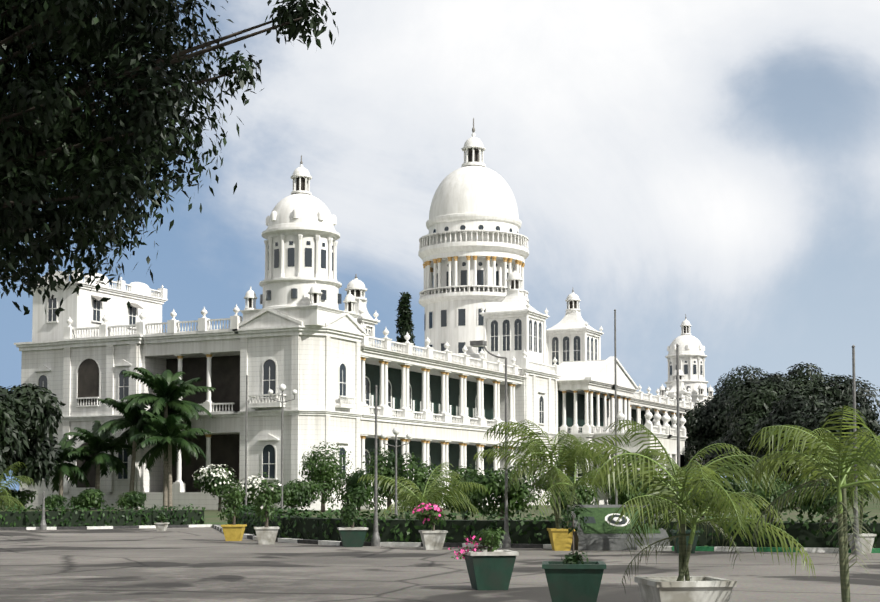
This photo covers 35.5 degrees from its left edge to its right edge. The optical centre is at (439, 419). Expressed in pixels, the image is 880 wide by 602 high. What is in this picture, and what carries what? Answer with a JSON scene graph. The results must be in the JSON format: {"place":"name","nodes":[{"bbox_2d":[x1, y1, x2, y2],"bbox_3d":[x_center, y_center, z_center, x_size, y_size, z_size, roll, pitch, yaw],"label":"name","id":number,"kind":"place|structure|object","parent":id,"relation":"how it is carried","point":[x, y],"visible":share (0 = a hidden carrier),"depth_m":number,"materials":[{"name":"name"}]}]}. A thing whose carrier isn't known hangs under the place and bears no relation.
{"place":"outdoors","nodes":[
{"label":"outdoors","id":0,"kind":"place"},
{"bbox_2d":[0,527,879,601],"bbox_3d":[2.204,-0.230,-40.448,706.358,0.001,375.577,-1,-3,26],"label":"forecourt","id":1,"kind":"structure","parent":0,"point":[199,564],"depth_m":32.41,"materials":[{"name":"concrete"}]},
{"bbox_2d":[40,491,46,529],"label":"sign post","id":2,"kind":"object","parent":1,"relation":"on","point":[43,525],"visible":0.94,"depth_m":67.30,"materials":[{"name":"metal"}]},
{"bbox_2d":[154,522,168,530],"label":"white planter","id":3,"kind":"object","parent":1,"relation":"on","point":[160,526],"visible":0.89,"depth_m":65.43,"materials":[{"name":"ceramic"}]},
{"bbox_2d":[158,472,445,530],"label":"potted plants","id":4,"kind":"object","parent":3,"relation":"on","point":[348,510],"visible":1,"depth_m":49.06,"materials":[{"name":"green plant"}]},
{"bbox_2d":[0,0,338,316],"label":"tree","id":5,"kind":"object","parent":1,"relation":"on","point":[56,135],"visible":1,"depth_m":13.19,"materials":[{"name":"green plant"}]},
{"bbox_2d":[221,524,246,540],"bbox_3d":[-7.868,4.334,52.494,0.837,0.620,0.837,0,-3,2],"label":"yellow planter","id":6,"kind":"object","parent":1,"relation":"on","point":[233,532],"visible":0.94,"depth_m":52.17,"materials":[{"name":"ceramic"}]},
{"bbox_2d":[254,527,278,543],"bbox_3d":[-6.212,4.162,49.218,0.882,0.620,0.882,0,-3,-9],"label":"white planter","id":7,"kind":"object","parent":1,"relation":"on","point":[266,535],"visible":0.92,"depth_m":48.87,"materials":[{"name":"ceramic"}]},
{"bbox_2d":[337,527,367,546],"bbox_3d":[-2.980,4.018,46.851,0.991,0.660,0.991,0,-3,-8],"label":"green planter","id":8,"kind":"object","parent":1,"relation":"on","point":[352,537],"visible":0.92,"depth_m":46.46,"materials":[{"name":"plastic"}]},
{"bbox_2d":[371,385,379,545],"bbox_3d":[-2.209,1.588,47.480,0.296,5.580,0.296,3,-4,-41],"label":"pole","id":9,"kind":"object","parent":1,"relation":"on","point":[375,540],"visible":0.92,"depth_m":47.38,"materials":[{"name":"metal"}]},
{"bbox_2d":[419,530,447,549],"bbox_3d":[-0.223,3.926,44.700,0.834,0.620,0.834,0,-3,-9],"label":"white planter","id":10,"kind":"object","parent":1,"relation":"on","point":[433,540],"visible":0.92,"depth_m":44.38,"materials":[{"name":"ceramic"}]},
{"bbox_2d":[470,340,510,547],"bbox_3d":[1.675,0.834,45.758,1.347,6.906,0.478,0,-3,4],"label":"street light","id":11,"kind":"object","parent":1,"relation":"on","point":[506,542],"visible":0.92,"depth_m":45.73,"materials":[{"name":"metal"}]},
{"bbox_2d":[462,550,518,589],"bbox_3d":[0.961,2.915,26.563,0.933,0.740,0.933,1,-3,-10],"label":"green planter","id":12,"kind":"object","parent":1,"relation":"on","point":[490,570],"visible":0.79,"depth_m":26.21,"materials":[{"name":"plastic"}]},
{"bbox_2d":[448,526,506,558],"bbox_3d":[0.721,2.363,26.430,1.100,0.658,0.815,1,-3,-16],"label":"flowering plant","id":13,"kind":"object","parent":12,"relation":"on","point":[489,539],"visible":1,"depth_m":26.42,"materials":[{"name":"green plant"}]},
{"bbox_2d":[547,528,574,550],"bbox_3d":[3.878,3.849,43.999,0.792,0.700,0.792,0,-3,-5],"label":"yellow planter","id":14,"kind":"object","parent":1,"relation":"on","point":[560,539],"visible":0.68,"depth_m":43.70,"materials":[{"name":"plastic"}]},
{"bbox_2d":[473,419,637,528],"bbox_3d":[3.606,1.827,44.000,4.848,3.594,5.106,1,-3,-23],"label":"areca palm","id":15,"kind":"object","parent":14,"relation":"on","point":[555,471],"visible":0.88,"depth_m":43.85,"materials":[{"name":"green plant"}]},
{"bbox_2d":[542,561,605,601],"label":"green planter","id":16,"kind":"object","parent":1,"relation":"on","point":[580,582],"visible":0.95,"depth_m":21.75,"materials":[{"name":"plastic"}]},
{"bbox_2d":[558,505,587,563],"bbox_3d":[2.158,1.926,22.257,0.492,1.085,0.487,0,-3,6],"label":"potted plant","id":17,"kind":"object","parent":16,"relation":"on","point":[572,558],"visible":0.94,"depth_m":22.17,"materials":[{"name":"green plant"}]},
{"bbox_2d":[674,343,679,552],"bbox_3d":[7.399,0.878,42.680,0.296,6.495,0.296,0,-3,4],"label":"flag pole","id":18,"kind":"object","parent":1,"relation":"on","point":[678,412],"visible":0.4,"depth_m":42.71,"materials":[{"name":"metal"}]},
{"bbox_2d":[670,530,699,552],"bbox_3d":[7.514,3.752,42.153,0.813,0.700,0.813,0,-3,3],"label":"green planter","id":19,"kind":"object","parent":1,"relation":"on","point":[673,532],"visible":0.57,"depth_m":41.84,"materials":[{"name":"plastic"}]},
{"bbox_2d":[575,420,815,601],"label":"potted palm","id":20,"kind":"object","parent":1,"relation":"on","point":[681,587],"visible":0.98,"depth_m":17.24,"materials":[{"name":"plant"}]},
{"bbox_2d":[741,406,879,601],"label":"areca palm","id":21,"kind":"object","parent":1,"relation":"on","point":[861,456],"visible":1,"depth_m":13.20,"materials":[{"name":"plant"}]},
{"bbox_2d":[851,344,861,554],"bbox_3d":[12.487,0.893,41.365,0.296,6.327,0.296,0,-3,4],"label":"flag pole","id":22,"kind":"object","parent":1,"relation":"on","point":[858,543],"visible":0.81,"depth_m":41.26,"materials":[{"name":"metal"}]},
{"bbox_2d":[848,533,876,553],"bbox_3d":[12.848,3.792,41.953,0.702,0.600,0.702,0,-3,-5],"label":"white planter","id":23,"kind":"object","parent":1,"relation":"on","point":[864,542],"visible":0.53,"depth_m":41.69,"materials":[{"name":"ceramic"}]},
{"bbox_2d":[639,428,879,534],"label":"areca palm","id":24,"kind":"object","parent":23,"relation":"on","point":[861,499],"visible":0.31,"depth_m":41.78,"materials":[{"name":"green plant"}]},
{"bbox_2d":[0,492,879,526],"bbox_3d":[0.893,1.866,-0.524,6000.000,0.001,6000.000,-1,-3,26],"label":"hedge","id":25,"kind":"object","parent":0,"point":[211,517],"depth_m":112.47,"materials":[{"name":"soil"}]},
{"bbox_2d":[0,388,31,488],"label":"tree","id":26,"kind":"object","parent":25,"relation":"on","point":[10,428],"visible":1,"depth_m":100.92,"materials":[{"name":"green plant"}]},
{"bbox_2d":[0,383,65,486],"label":"tree","id":27,"kind":"object","parent":25,"relation":"on","point":[38,411],"visible":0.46,"depth_m":114.52,"materials":[{"name":"green plant"}]},
{"bbox_2d":[45,367,215,509],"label":"palm trees","id":28,"kind":"object","parent":25,"relation":"on","point":[156,419],"visible":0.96,"depth_m":138.53,"materials":[{"name":"green plant"}]},
{"bbox_2d":[0,461,489,519],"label":"areca palm","id":29,"kind":"object","parent":25,"relation":"on","point":[429,492],"visible":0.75,"depth_m":76.96,"materials":[{"name":"green plant"}]},
{"bbox_2d":[245,375,247,504],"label":"flag pole","id":30,"kind":"object","parent":25,"relation":"on","point":[246,440],"visible":0.54,"depth_m":67.83,"materials":[{"name":"metal"}]},
{"bbox_2d":[268,384,296,514],"bbox_3d":[-7.174,1.767,62.495,1.356,6.794,0.332,0,-3,2],"label":"lamp post","id":31,"kind":"object","parent":25,"relation":"on","point":[282,387],"visible":0.79,"depth_m":62.52,"materials":[{"name":"metal"}]},
{"bbox_2d":[14,118,713,509],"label":"palace","id":32,"kind":"structure","parent":25,"relation":"on","point":[442,398],"depth_m":152.53,"materials":[{"name":"white paint"}]},
{"bbox_2d":[381,427,411,515],"bbox_3d":[-1.898,2.670,59.456,1.356,4.672,0.332,0,-3,2],"label":"lamp post","id":33,"kind":"object","parent":25,"relation":"on","point":[396,431],"visible":0.69,"depth_m":59.46,"materials":[{"name":"metal"}]},
{"bbox_2d":[394,292,415,354],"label":"conifer","id":34,"kind":"object","parent":25,"relation":"on","point":[404,325],"visible":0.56,"depth_m":232.17,"materials":[{"name":"green plant"}]},
{"bbox_2d":[0,441,877,521],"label":"garden shrubs","id":35,"kind":"object","parent":25,"relation":"on","point":[214,481],"visible":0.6,"depth_m":102.42,"materials":[{"name":"green plant"}]},
{"bbox_2d":[0,503,879,547],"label":"hedge","id":36,"kind":"object","parent":25,"relation":"on","point":[289,524],"visible":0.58,"depth_m":48.32,"materials":[{"name":"green plant"}]},
{"bbox_2d":[0,524,879,552],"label":"kerb","id":37,"kind":"structure","parent":25,"relation":"on","point":[420,544],"depth_m":47.11,"materials":[{"name":"concrete"}]},
{"bbox_2d":[614,309,617,504],"bbox_3d":[7.659,0.091,59.905,0.296,9.870,0.296,3,-4,-41],"label":"flag pole","id":38,"kind":"object","parent":25,"relation":"on","point":[616,501],"visible":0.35,"depth_m":59.95,"materials":[{"name":"metal"}]},
{"bbox_2d":[567,505,669,550],"bbox_3d":[5.796,3.519,44.881,3.040,1.450,1.540,0,-3,-9],"label":"garden sign","id":39,"kind":"object","parent":25,"relation":"on","point":[597,533],"visible":0.62,"depth_m":44.40,"materials":[{"name":"concrete"}]},
{"bbox_2d":[671,385,752,500],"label":"tree","id":40,"kind":"object","parent":25,"relation":"on","point":[706,423],"visible":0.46,"depth_m":242.73,"materials":[{"name":"green plant"}]},
{"bbox_2d":[707,374,743,498],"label":"tree","id":41,"kind":"object","parent":25,"relation":"on","point":[717,389],"visible":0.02,"depth_m":334.52,"materials":[{"name":"green plant"}]},
{"bbox_2d":[702,424,793,491],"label":"tree","id":42,"kind":"object","parent":25,"relation":"on","point":[723,438],"depth_m":215.08,"materials":[{"name":"green plant"}]},
{"bbox_2d":[714,366,798,396],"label":"tree","id":43,"kind":"object","parent":25,"relation":"on","point":[732,381],"visible":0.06,"depth_m":292.06,"materials":[{"name":"green plant"}]},
{"bbox_2d":[714,371,841,479],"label":"tree","id":44,"kind":"object","parent":25,"relation":"on","point":[754,407],"visible":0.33,"depth_m":197.51,"materials":[{"name":"green plant"}]},
{"bbox_2d":[744,388,849,505],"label":"tree","id":45,"kind":"object","parent":25,"relation":"on","point":[792,413],"visible":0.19,"depth_m":168.76,"materials":[{"name":"green plant"}]},
{"bbox_2d":[753,362,879,433],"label":"tree","id":46,"kind":"object","parent":25,"relation":"on","point":[842,392],"visible":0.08,"depth_m":229.37,"materials":[{"name":"green plant"}]},
{"bbox_2d":[775,404,879,496],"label":"tree","id":47,"kind":"object","parent":25,"relation":"on","point":[814,422],"visible":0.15,"depth_m":147.69,"materials":[{"name":"green plant"}]},
{"bbox_2d":[0,0,879,491],"label":"sky","id":48,"kind":"structure","parent":0,"point":[715,163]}
]}

